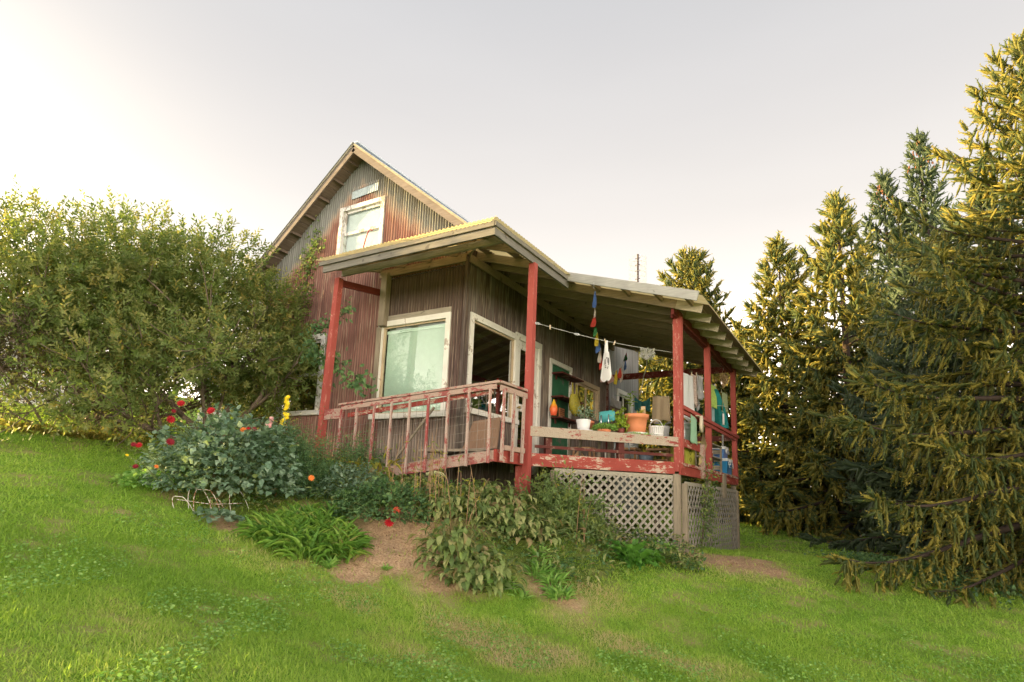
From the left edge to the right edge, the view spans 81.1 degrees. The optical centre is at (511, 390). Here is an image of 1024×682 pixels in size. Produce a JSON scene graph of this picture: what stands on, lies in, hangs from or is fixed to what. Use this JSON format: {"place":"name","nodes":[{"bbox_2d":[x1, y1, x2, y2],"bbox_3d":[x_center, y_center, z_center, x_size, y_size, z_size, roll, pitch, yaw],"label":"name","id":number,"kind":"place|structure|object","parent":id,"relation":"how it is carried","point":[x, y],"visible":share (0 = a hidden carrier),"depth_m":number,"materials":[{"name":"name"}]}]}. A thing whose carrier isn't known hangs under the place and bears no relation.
{"place":"outdoors","nodes":[
{"label":"outdoors","id":0,"kind":"place"},
{"bbox_2d":[94,388,197,421],"bbox_3d":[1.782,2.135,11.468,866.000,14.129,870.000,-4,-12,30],"label":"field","id":1,"kind":"structure","parent":0,"point":[195,415],"depth_m":31.35,"materials":[{"name":"plant"}]},
{"bbox_2d":[0,336,96,411],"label":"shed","id":2,"kind":"structure","parent":1,"relation":"on","point":[31,387],"depth_m":18.84,"materials":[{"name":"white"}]},
{"bbox_2d":[0,407,1023,681],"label":"ground","id":3,"kind":"structure","parent":0,"point":[388,545],"depth_m":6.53,"materials":[{"name":"green plant"}]},
{"bbox_2d":[0,419,150,445],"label":"yellow groundcover","id":4,"kind":"object","parent":3,"relation":"on","point":[88,435],"visible":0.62,"depth_m":9.41,"materials":[{"name":"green plant"}]},
{"bbox_2d":[0,274,223,439],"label":"thicket","id":5,"kind":"object","parent":3,"relation":"on","point":[7,368],"visible":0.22,"depth_m":9.85,"materials":[{"name":"green plant"}]},
{"bbox_2d":[109,468,181,489],"bbox_3d":[-4.878,1.169,7.935,1.054,0.314,0.783,-4,-12,30],"label":"nasturtium","id":6,"kind":"object","parent":3,"relation":"on","point":[128,477],"visible":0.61,"depth_m":7.72,"materials":[{"name":"green plant"}]},
{"bbox_2d":[0,174,298,439],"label":"shrub","id":7,"kind":"object","parent":3,"relation":"on","point":[8,221],"visible":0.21,"depth_m":10.67,"materials":[{"name":"green plant"}]},
{"bbox_2d":[0,193,332,453],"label":"shrub","id":8,"kind":"object","parent":3,"relation":"on","point":[280,349],"visible":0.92,"depth_m":10.26,"materials":[{"name":"green plant"}]},
{"bbox_2d":[299,296,355,339],"bbox_3d":[-3.281,-1.255,10.775,1.313,0.774,0.263,-4,-12,30],"label":"leafy bough","id":9,"kind":"object","parent":8,"relation":"attached to","point":[348,308],"visible":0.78,"depth_m":10.80,"materials":[{"name":"green plant"}]},
{"bbox_2d":[295,337,377,397],"bbox_3d":[-3.065,-0.417,10.422,2.089,1.195,0.336,-4,-12,30],"label":"leafy bough","id":10,"kind":"object","parent":8,"relation":"attached to","point":[357,379],"visible":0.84,"depth_m":10.32,"materials":[{"name":"green plant"}]},
{"bbox_2d":[172,489,248,511],"bbox_3d":[-3.785,1.425,7.567,0.910,0.363,0.162,8,-12,-29],"label":"border fence","id":11,"kind":"object","parent":3,"relation":"on","point":[229,503],"visible":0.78,"depth_m":7.52,"materials":[{"name":"white metal"}]},
{"bbox_2d":[191,506,244,522],"bbox_3d":[-3.664,1.527,7.381,1.005,0.205,0.524,-4,-12,30],"label":"nasturtium","id":12,"kind":"object","parent":3,"relation":"on","point":[227,513],"visible":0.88,"depth_m":7.26,"materials":[{"name":"green plant"}]},
{"bbox_2d":[125,391,315,497],"bbox_3d":[-3.995,0.855,8.481,2.462,1.344,2.368,4,-10,-11],"label":"dahlia bush","id":13,"kind":"object","parent":3,"relation":"on","point":[198,439],"visible":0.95,"depth_m":7.86,"materials":[{"name":"green plant"}]},
{"bbox_2d":[189,380,278,424],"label":"undergrowth","id":14,"kind":"object","parent":3,"relation":"on","point":[218,401],"visible":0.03,"depth_m":12.75,"materials":[{"name":"green plant"}]},
{"bbox_2d":[263,395,289,496],"bbox_3d":[-3.345,0.776,8.443,0.324,1.466,0.102,6,-11,-23],"label":"snapdragon","id":15,"kind":"object","parent":3,"relation":"on","point":[286,406],"visible":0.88,"depth_m":8.54,"materials":[{"name":"yellow plant"}]},
{"bbox_2d":[229,406,350,507],"bbox_3d":[-3.072,1.075,8.524,1.638,1.775,1.475,4,-10,-11],"label":"bush","id":16,"kind":"object","parent":3,"relation":"on","point":[307,448],"visible":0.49,"depth_m":8.43,"materials":[{"name":"green plant"}]},
{"bbox_2d":[229,498,375,564],"bbox_3d":[-2.408,1.631,7.046,1.771,0.710,1.428,-4,-12,30],"label":"strap leaf clump","id":17,"kind":"object","parent":3,"relation":"on","point":[313,531],"visible":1,"depth_m":6.79,"materials":[{"name":"green plant"}]},
{"bbox_2d":[320,555,342,568],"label":"weed","id":18,"kind":"object","parent":3,"relation":"on","point":[330,563],"visible":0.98,"depth_m":6.51,"materials":[{"name":"green plant"}]},
{"bbox_2d":[284,422,403,491],"bbox_3d":[-2.518,1.214,9.112,1.851,1.520,1.491,11,-13,-40],"label":"bush","id":19,"kind":"object","parent":3,"relation":"on","point":[358,454],"visible":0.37,"depth_m":9.09,"materials":[{"name":"green plant"}]},
{"bbox_2d":[308,462,395,499],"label":"herb clump","id":20,"kind":"object","parent":3,"relation":"on","point":[356,473],"visible":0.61,"depth_m":8.31,"materials":[{"name":"green plant"}]},
{"bbox_2d":[309,448,413,487],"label":"lily clump","id":21,"kind":"object","parent":3,"relation":"on","point":[377,464],"visible":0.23,"depth_m":9.04,"materials":[{"name":"green plant"}]},
{"bbox_2d":[326,472,433,526],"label":"dahlia bush","id":22,"kind":"object","parent":3,"relation":"on","point":[373,512],"visible":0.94,"depth_m":7.49,"materials":[{"name":"green plant"}]},
{"bbox_2d":[358,467,421,500],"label":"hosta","id":23,"kind":"object","parent":3,"relation":"on","point":[377,473],"visible":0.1,"depth_m":8.68,"materials":[{"name":"green plant"}]},
{"bbox_2d":[382,429,445,522],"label":"dry stalks","id":24,"kind":"object","parent":3,"relation":"on","point":[414,486],"visible":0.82,"depth_m":7.85,"materials":[{"name":"brown plant"}]},
{"bbox_2d":[380,474,454,500],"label":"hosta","id":25,"kind":"object","parent":3,"relation":"on","point":[406,478],"visible":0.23,"depth_m":8.30,"materials":[{"name":"green plant"}]},
{"bbox_2d":[142,429,706,588],"bbox_3d":[-1.925,1.458,8.744,9.279,2.116,3.357,0,-10,13],"label":"bed foliage","id":26,"kind":"object","parent":3,"relation":"on","point":[669,553],"visible":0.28,"depth_m":8.03,"materials":[{"name":"green plant"}]},
{"bbox_2d":[241,140,637,514],"bbox_3d":[-1.033,-0.317,15.321,6.330,7.815,9.490,-4,-12,30],"label":"farmhouse","id":27,"kind":"object","parent":3,"relation":"on","point":[459,324],"visible":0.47,"depth_m":11.44,"materials":[{"name":"red wood"}]},
{"bbox_2d":[273,215,325,339],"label":"climbing vine","id":28,"kind":"object","parent":27,"relation":"attached to","point":[310,255],"visible":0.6,"depth_m":12.42,"materials":[{"name":"green plant"}]},
{"bbox_2d":[272,333,326,416],"bbox_3d":[-4.196,-0.251,12.299,1.420,1.640,0.585,-4,-12,30],"label":"window","id":29,"kind":"structure","parent":27,"relation":"in","point":[309,406],"depth_m":11.93,"materials":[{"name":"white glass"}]},
{"bbox_2d":[336,196,385,253],"bbox_3d":[-3.011,-3.166,11.931,1.280,1.220,0.175,-4,-12,30],"label":"window","id":30,"kind":"structure","parent":27,"relation":"in","point":[361,225],"depth_m":12.04,"materials":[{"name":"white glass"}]},
{"bbox_2d":[368,306,451,419],"bbox_3d":[-1.775,-0.451,10.669,1.720,1.930,0.225,-4,-12,30],"label":"window","id":31,"kind":"structure","parent":27,"relation":"in","point":[418,344],"depth_m":10.69,"materials":[{"name":"white glass"}]},
{"bbox_2d":[463,312,519,424],"bbox_3d":[-0.520,-0.336,11.007,0.585,1.760,1.720,-4,-12,30],"label":"window","id":32,"kind":"structure","parent":27,"relation":"in","point":[493,349],"depth_m":10.92,"materials":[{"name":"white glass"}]},
{"bbox_2d":[510,332,541,474],"bbox_3d":[0.257,0.293,11.910,0.215,2.720,1.070,-4,-12,30],"label":"door","id":33,"kind":"structure","parent":27,"relation":"in","point":[522,339],"depth_m":12.04,"materials":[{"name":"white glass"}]},
{"bbox_2d":[546,358,572,473],"bbox_3d":[1.029,0.592,13.132,0.094,2.420,1.100,-4,-12,30],"label":"door","id":34,"kind":"structure","parent":27,"relation":"in","point":[559,386],"depth_m":13.16,"materials":[{"name":"green paint"}]},
{"bbox_2d":[551,371,583,426],"bbox_3d":[1.228,0.234,13.133,0.265,1.080,1.100,-4,-12,30],"label":"wall shelf","id":35,"kind":"object","parent":27,"relation":"attached to","point":[567,376],"depth_m":12.97,"materials":[{"name":"red wood"}]},
{"bbox_2d":[569,383,580,415],"bbox_3d":[1.366,0.209,12.947,0.202,0.711,0.459,-4,-12,30],"label":"carrier bag","id":36,"kind":"object","parent":35,"relation":"hanging from","point":[574,400],"visible":0.93,"depth_m":12.81,"materials":[{"name":"yellow plastic"}]},
{"bbox_2d":[575,377,599,420],"bbox_3d":[1.625,0.252,14.631,0.539,0.860,1.420,-4,-12,30],"label":"window","id":37,"kind":"structure","parent":27,"relation":"in","point":[587,390],"depth_m":14.71,"materials":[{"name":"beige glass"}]},
{"bbox_2d":[617,388,634,446],"bbox_3d":[2.950,0.828,16.773,0.585,1.560,1.300,-4,-12,30],"label":"window","id":38,"kind":"structure","parent":27,"relation":"in","point":[619,392],"depth_m":16.74,"materials":[{"name":"white paint"}]},
{"bbox_2d":[408,483,481,520],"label":"hosta","id":39,"kind":"object","parent":3,"relation":"on","point":[455,504],"visible":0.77,"depth_m":7.53,"materials":[{"name":"green plant"}]},
{"bbox_2d":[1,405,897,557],"bbox_3d":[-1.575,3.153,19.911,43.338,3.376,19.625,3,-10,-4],"label":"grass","id":40,"kind":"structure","parent":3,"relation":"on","point":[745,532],"depth_m":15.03,"materials":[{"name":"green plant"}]},
{"bbox_2d":[413,432,488,531],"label":"dry stalks","id":41,"kind":"object","parent":3,"relation":"on","point":[442,487],"visible":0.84,"depth_m":7.62,"materials":[{"name":"brown plant"}]},
{"bbox_2d":[407,517,528,599],"bbox_3d":[-0.507,1.893,6.831,1.547,0.843,1.157,-4,-12,30],"label":"hosta","id":42,"kind":"object","parent":3,"relation":"on","point":[461,551],"visible":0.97,"depth_m":6.63,"materials":[{"name":"green plant"}]},
{"bbox_2d":[88,496,856,679],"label":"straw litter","id":43,"kind":"object","parent":3,"relation":"on","point":[523,572],"visible":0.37,"depth_m":6.78,"materials":[{"name":"beige plant"}]},
{"bbox_2d":[431,482,515,527],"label":"hosta","id":44,"kind":"object","parent":3,"relation":"on","point":[486,508],"visible":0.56,"depth_m":7.65,"materials":[{"name":"green plant"}]},
{"bbox_2d":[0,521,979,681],"bbox_3d":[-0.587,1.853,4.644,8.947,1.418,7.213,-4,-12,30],"label":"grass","id":45,"kind":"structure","parent":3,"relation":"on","point":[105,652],"depth_m":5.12,"materials":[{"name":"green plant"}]},
{"bbox_2d":[215,508,779,606],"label":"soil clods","id":46,"kind":"object","parent":3,"relation":"on","point":[532,581],"visible":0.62,"depth_m":7.23,"materials":[{"name":"brown soil"}]},
{"bbox_2d":[460,478,546,510],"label":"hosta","id":47,"kind":"object","parent":3,"relation":"on","point":[494,484],"visible":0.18,"depth_m":8.48,"materials":[{"name":"green plant"}]},
{"bbox_2d":[485,573,532,599],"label":"fern weed","id":48,"kind":"object","parent":3,"relation":"on","point":[521,595],"visible":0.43,"depth_m":6.68,"materials":[{"name":"green plant"}]},
{"bbox_2d":[0,494,1023,681],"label":"clover","id":49,"kind":"object","parent":3,"relation":"on","point":[183,662],"visible":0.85,"depth_m":5.09,"materials":[{"name":"green plant"}]},
{"bbox_2d":[477,480,579,547],"bbox_3d":[0.040,1.589,7.837,1.417,0.829,1.376,-6,-13,39],"label":"hosta","id":50,"kind":"object","parent":3,"relation":"on","point":[526,522],"visible":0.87,"depth_m":7.59,"materials":[{"name":"green plant"}]},
{"bbox_2d":[315,217,762,550],"bbox_3d":[1.187,0.610,11.844,5.952,5.546,8.530,-4,-12,30],"label":"porch","id":51,"kind":"object","parent":3,"relation":"on","point":[686,325],"visible":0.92,"depth_m":10.15,"materials":[{"name":"red paint"}]},
{"bbox_2d":[324,380,527,473],"bbox_3d":[-1.504,0.768,9.368,3.553,1.528,0.829,-4,-12,30],"label":"ramp railing","id":52,"kind":"object","parent":51,"relation":"attached to","point":[467,391],"visible":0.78,"depth_m":8.79,"materials":[{"name":"wood"}]},
{"bbox_2d":[462,417,500,448],"bbox_3d":[-0.437,0.628,8.614,0.684,0.450,0.094,-6,-13,40],"label":"plywood sheet","id":53,"kind":"object","parent":51,"relation":"on","point":[474,436],"visible":0.71,"depth_m":8.57,"materials":[{"name":"brown wood"}]},
{"bbox_2d":[568,439,610,457],"bbox_3d":[1.314,0.991,10.170,0.600,0.418,0.500,-4,-12,30],"label":"side table","id":54,"kind":"object","parent":51,"relation":"on","point":[599,447],"visible":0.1,"depth_m":10.17,"materials":[{"name":"brown wood"}]},
{"bbox_2d":[571,398,599,429],"bbox_3d":[1.286,0.444,10.272,0.456,0.688,0.481,6,-11,-19],"label":"flowerpot","id":55,"kind":"object","parent":54,"relation":"on","point":[591,422],"visible":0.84,"depth_m":10.23,"materials":[{"name":"ceramic"}]},
{"bbox_2d":[530,426,678,458],"bbox_3d":[1.400,0.882,9.491,2.658,0.400,0.532,5,-11,-17],"label":"porch bench","id":56,"kind":"object","parent":51,"relation":"on","point":[548,434],"visible":0.8,"depth_m":9.24,"materials":[{"name":"beige wood"}]},
{"bbox_2d":[576,419,592,430],"bbox_3d":[1.129,0.564,9.459,0.310,0.190,0.310,-4,-12,30],"label":"flowerpot","id":57,"kind":"object","parent":56,"relation":"on","point":[583,424],"visible":0.65,"depth_m":9.37,"materials":[{"name":"white ceramic"}]},
{"bbox_2d":[591,422,618,431],"bbox_3d":[1.456,0.587,9.461,0.476,0.170,0.328,-4,-12,30],"label":"flowerpot","id":58,"kind":"object","parent":56,"relation":"on","point":[608,427],"visible":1,"depth_m":9.39,"materials":[{"name":"ceramic"}]},
{"bbox_2d":[609,406,629,432],"bbox_3d":[1.742,0.489,9.663,0.342,0.457,0.314,-4,-12,30],"label":"flowerpot","id":59,"kind":"object","parent":56,"relation":"on","point":[622,421],"visible":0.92,"depth_m":9.60,"materials":[{"name":"green plant"}]},
{"bbox_2d":[623,391,648,433],"bbox_3d":[2.026,0.377,9.788,0.425,0.744,0.414,-4,-12,30],"label":"flowerpot","id":60,"kind":"object","parent":56,"relation":"on","point":[637,421],"visible":0.87,"depth_m":9.62,"materials":[{"name":"ceramic"}]},
{"bbox_2d":[648,419,663,435],"bbox_3d":[2.356,0.618,9.766,0.256,0.280,0.256,-4,-12,30],"label":"basket","id":61,"kind":"object","parent":56,"relation":"on","point":[656,430],"visible":0.79,"depth_m":9.66,"materials":[{"name":"white paint"}]},
{"bbox_2d":[655,421,670,435],"bbox_3d":[2.514,0.661,9.980,0.261,0.290,0.248,2,-10,1],"label":"bucket","id":62,"kind":"object","parent":56,"relation":"on","point":[666,430],"visible":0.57,"depth_m":9.91,"materials":[{"name":"grey plastic"}]},
{"bbox_2d":[537,323,672,352],"bbox_3d":[1.525,-0.832,9.585,2.477,0.186,0.006,6,-11,-18],"label":"clothes line","id":63,"kind":"object","parent":51,"relation":"attached to","point":[599,339],"visible":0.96,"depth_m":9.53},
{"bbox_2d":[600,341,611,381],"bbox_3d":[1.495,-0.462,9.518,0.048,0.670,0.288,6,-11,-20],"label":"tote bag","id":64,"kind":"object","parent":63,"relation":"hanging from","point":[606,374],"visible":1,"depth_m":9.48,"materials":[{"name":"white fabric"}]},
{"bbox_2d":[639,347,654,359],"bbox_3d":[2.197,-0.612,9.733,0.055,0.252,0.471,8,-11,-28],"label":"plastic bag","id":65,"kind":"object","parent":63,"relation":"hanging from","point":[647,354],"visible":0.98,"depth_m":9.73,"materials":[{"name":"white plastic"}]},
{"bbox_2d":[591,291,627,384],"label":"prayer flags","id":66,"kind":"object","parent":51,"relation":"hanging from","point":[599,359],"visible":0.87,"depth_m":10.39,"materials":[{"name":"fabric"}]},
{"bbox_2d":[550,468,673,546],"bbox_3d":[1.607,1.944,9.148,2.250,1.384,0.113,6,-11,-19],"label":"lattice skirt","id":67,"kind":"object","parent":51,"relation":"attached to","point":[621,474],"visible":0.45,"depth_m":9.28,"materials":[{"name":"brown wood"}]},
{"bbox_2d":[599,410,630,458],"bbox_3d":[1.808,0.841,10.611,0.460,0.908,0.413,9,-12,-35],"label":"kitchen chair","id":68,"kind":"object","parent":51,"relation":"on","point":[604,416],"visible":0.46,"depth_m":10.53,"materials":[{"name":"teal plastic"}]},
{"bbox_2d":[646,448,670,461],"bbox_3d":[2.755,1.268,11.176,0.466,0.342,0.288,-4,-12,30],"label":"stool","id":69,"kind":"object","parent":51,"relation":"on","point":[666,450],"visible":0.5,"depth_m":11.10,"materials":[{"name":"brown wood"}]},
{"bbox_2d":[671,446,694,464],"bbox_3d":[3.031,1.162,10.583,0.275,0.360,0.709,-4,-12,30],"label":"wine crate","id":70,"kind":"object","parent":51,"relation":"on","point":[689,456],"visible":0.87,"depth_m":10.39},
{"bbox_2d":[683,372,694,421],"bbox_3d":[3.268,0.119,11.152,0.075,0.985,0.996,-4,-12,30],"label":"towel","id":71,"kind":"object","parent":51,"relation":"hanging from","point":[688,391],"visible":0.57,"depth_m":11.21,"materials":[{"name":"white fabric"}]},
{"bbox_2d":[684,439,704,478],"bbox_3d":[2.933,1.184,10.287,0.485,0.605,1.192,-4,-12,30],"label":"side bench","id":72,"kind":"object","parent":51,"relation":"on","point":[688,444],"visible":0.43,"depth_m":10.61,"materials":[{"name":"red wood"}]},
{"bbox_2d":[691,372,698,407],"bbox_3d":[3.570,-0.006,11.677,0.066,0.694,0.425,-4,-12,30],"label":"scarf","id":73,"kind":"object","parent":51,"relation":"hanging from","point":[695,389],"visible":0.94,"depth_m":11.68,"materials":[{"name":"beige fabric"}]},
{"bbox_2d":[696,372,703,399],"bbox_3d":[3.788,-0.074,12.059,0.082,0.554,0.712,-4,-12,30],"label":"shirt","id":74,"kind":"object","parent":51,"relation":"hanging from","point":[700,387],"visible":0.94,"depth_m":12.03,"materials":[{"name":"grey fabric"}]},
{"bbox_2d":[695,443,722,472],"bbox_3d":[4.156,1.450,12.636,0.350,0.600,1.029,-4,-12,30],"label":"crate shelf","id":75,"kind":"object","parent":51,"relation":"on","point":[716,459],"visible":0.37,"depth_m":12.91,"materials":[{"name":"grey wood"}]},
{"bbox_2d":[682,481,739,552],"bbox_3d":[3.885,2.595,11.406,0.080,1.505,4.591,-4,-12,30],"label":"lattice skirt","id":76,"kind":"object","parent":51,"relation":"attached to","point":[686,528],"visible":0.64,"depth_m":11.20,"materials":[{"name":"grey wood"}]},
{"bbox_2d":[683,405,738,441],"bbox_3d":[3.345,0.757,12.149,1.555,0.130,4.830,-4,-12,30],"label":"side railing","id":77,"kind":"object","parent":51,"relation":"attached to","point":[718,428],"visible":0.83,"depth_m":12.05,"materials":[{"name":"red paint"}]},
{"bbox_2d":[690,415,697,445],"bbox_3d":[3.104,0.680,10.198,0.045,0.491,0.416,-4,-12,30],"label":"towel","id":78,"kind":"object","parent":77,"relation":"hanging from","point":[693,435],"visible":1,"depth_m":10.15,"materials":[{"name":"green fabric"}]},
{"bbox_2d":[711,384,716,408],"bbox_3d":[4.311,0.125,12.823,0.064,0.591,0.559,-4,-12,30],"label":"shirt","id":79,"kind":"object","parent":51,"relation":"hanging from","point":[713,399],"visible":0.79,"depth_m":12.90,"materials":[{"name":"fabric"}]},
{"bbox_2d":[714,384,728,445],"bbox_3d":[4.590,0.885,13.212,0.406,1.946,0.946,-4,-12,30],"label":"patio umbrella","id":80,"kind":"object","parent":51,"relation":"on","point":[718,415],"visible":0.62,"depth_m":13.20,"materials":[{"name":"teal fabric"}]},
{"bbox_2d":[715,369,730,387],"bbox_3d":[4.716,-0.338,13.425,0.355,0.620,0.512,-4,-12,30],"label":"dried bunch","id":81,"kind":"object","parent":51,"relation":"hanging from","point":[723,381],"visible":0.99,"depth_m":13.36,"materials":[{"name":"plant"}]},
{"bbox_2d":[713,458,733,474],"bbox_3d":[4.671,1.720,13.354,0.448,0.360,0.560,-4,-12,30],"label":"cool box","id":82,"kind":"object","parent":51,"relation":"on","point":[727,463],"visible":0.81,"depth_m":13.10,"materials":[{"name":"blue plastic"}]},
{"bbox_2d":[712,446,728,457],"bbox_3d":[4.649,1.404,13.372,0.348,0.260,0.420,-4,-12,30],"label":"cool box","id":83,"kind":"object","parent":82,"relation":"on","point":[725,452],"visible":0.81,"depth_m":13.21,"materials":[{"name":"blue plastic"}]},
{"bbox_2d":[721,390,727,412],"bbox_3d":[4.751,0.269,13.360,0.062,0.538,0.672,-4,-12,30],"label":"knitted shawl","id":84,"kind":"object","parent":51,"relation":"hanging from","point":[724,399],"visible":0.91,"depth_m":13.31,"materials":[{"name":"green fabric"}]},
{"bbox_3d":[3.237,0.142,14.429,1.622,0.130,0.006,-4,-12,30],"label":"clothes line","id":85,"kind":"object","parent":51,"relation":"attached to","visible":0},
{"bbox_2d":[634,396,650,411],"bbox_3d":[3.147,0.335,14.441,0.398,0.411,0.038,-4,-12,30],"label":"cloth","id":86,"kind":"object","parent":85,"relation":"hanging from","point":[638,404],"visible":0.81,"depth_m":14.45,"materials":[{"name":"teal fabric"}]},
{"bbox_2d":[652,396,670,423],"bbox_3d":[3.534,0.467,14.181,0.474,0.684,0.066,-4,-12,30],"label":"cloth","id":87,"kind":"object","parent":85,"relation":"hanging from","point":[660,408],"visible":0.94,"depth_m":14.19,"materials":[{"name":"beige fabric"}]},
{"bbox_2d":[521,541,577,601],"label":"fern weed","id":88,"kind":"object","parent":3,"relation":"on","point":[546,574],"visible":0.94,"depth_m":6.98,"materials":[{"name":"green plant"}]},
{"bbox_2d":[529,491,582,531],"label":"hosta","id":89,"kind":"object","parent":3,"relation":"on","point":[575,526],"visible":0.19,"depth_m":8.22,"materials":[{"name":"green plant"}]},
{"bbox_2d":[504,456,630,551],"bbox_3d":[0.698,1.758,8.400,1.919,1.646,1.468,-1,-11,17],"label":"vine bush","id":90,"kind":"object","parent":3,"relation":"on","point":[566,509],"visible":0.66,"depth_m":8.28,"materials":[{"name":"green plant"}]},
{"bbox_2d":[552,465,594,544],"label":"dry stalks","id":91,"kind":"object","parent":3,"relation":"on","point":[579,503],"visible":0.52,"depth_m":8.20,"materials":[{"name":"brown plant"}]},
{"bbox_2d":[600,538,666,570],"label":"dock plant","id":92,"kind":"object","parent":3,"relation":"on","point":[634,553],"visible":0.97,"depth_m":7.82,"materials":[{"name":"green plant"}]},
{"bbox_2d":[629,254,644,494],"bbox_3d":[4.201,-0.467,20.013,0.570,8.637,0.556,-4,-12,30],"label":"antenna mast","id":93,"kind":"object","parent":3,"relation":"on","point":[638,265],"visible":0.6,"depth_m":20.48,"materials":[{"name":"metal"}]},
{"bbox_2d":[696,455,722,548],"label":"climbing vine","id":94,"kind":"object","parent":3,"relation":"on","point":[711,491],"visible":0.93,"depth_m":10.37,"materials":[{"name":"green plant"}]},
{"bbox_2d":[638,244,795,523],"bbox_3d":[6.688,0.009,23.203,8.589,12.172,8.923,-4,-12,30],"label":"spruce tree","id":95,"kind":"object","parent":3,"relation":"on","point":[691,267],"visible":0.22,"depth_m":22.76,"materials":[{"name":"green plant"}]},
{"bbox_2d":[666,230,871,537],"bbox_3d":[9.208,-0.001,20.538,7.990,11.948,8.038,0,-10,13],"label":"spruce tree","id":96,"kind":"object","parent":3,"relation":"on","point":[763,351],"visible":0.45,"depth_m":20.07,"materials":[{"name":"green plant"}]},
{"bbox_2d":[738,186,951,543],"bbox_3d":[10.225,-0.566,18.200,7.064,12.175,7.398,-4,-12,30],"label":"spruce tree","id":97,"kind":"object","parent":3,"relation":"on","point":[826,267],"visible":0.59,"depth_m":17.94,"materials":[{"name":"green plant"}]},
{"bbox_2d":[814,281,941,536],"bbox_3d":[12.333,0.862,19.342,6.730,9.584,6.945,5,-10,-15],"label":"spruce tree","id":98,"kind":"object","parent":3,"relation":"on","point":[859,524],"visible":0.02,"depth_m":18.65,"materials":[{"name":"green plant"}]},
{"bbox_2d":[855,166,930,359],"bbox_3d":[15.011,-1.309,22.974,5.910,16.213,6.686,2,-10,3],"label":"spruce tree","id":99,"kind":"object","parent":3,"relation":"on","point":[886,188],"visible":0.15,"depth_m":24.03,"materials":[{"name":"green plant"}]},
{"bbox_2d":[795,244,1021,562],"bbox_3d":[9.972,0.567,14.609,5.698,8.864,5.674,-4,-12,30],"label":"spruce tree","id":100,"kind":"object","parent":3,"relation":"on","point":[853,403],"visible":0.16,"depth_m":14.58,"materials":[{"name":"green plant"}]},
{"bbox_2d":[804,549,1023,609],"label":"weed strip","id":101,"kind":"object","parent":3,"relation":"on","point":[879,557],"visible":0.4,"depth_m":8.97,"materials":[{"name":"green plant"}]},
{"bbox_2d":[805,28,1023,609],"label":"spruce tree","id":102,"kind":"object","parent":3,"relation":"on","point":[976,287],"visible":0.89,"depth_m":9.65,"materials":[{"name":"green plant"}]},
{"bbox_2d":[890,124,967,372],"bbox_3d":[16.352,-2.097,22.474,6.628,17.565,5.676,-4,-12,30],"label":"spruce tree","id":103,"kind":"object","parent":3,"relation":"on","point":[927,177],"visible":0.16,"depth_m":23.37,"materials":[{"name":"green plant"}]},
{"bbox_2d":[834,183,1023,568],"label":"spruce tree","id":104,"kind":"object","parent":3,"relation":"on","point":[861,475],"visible":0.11,"depth_m":12.84,"materials":[{"name":"green plant"}]},
{"bbox_2d":[0,0,1023,448],"label":"sky","id":105,"kind":"structure","parent":0,"point":[603,133],"materials":[{"name":"white"}]},
{"bbox_2d":[684,420,690,440],"bbox_3d":[3.006,0.718,10.507,0.350,0.380,0.350,-4,-12,30],"label":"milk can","id":106,"kind":"object","parent":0,"point":[687,427],"visible":0.23,"depth_m":10.36,"materials":[{"name":"metal"}]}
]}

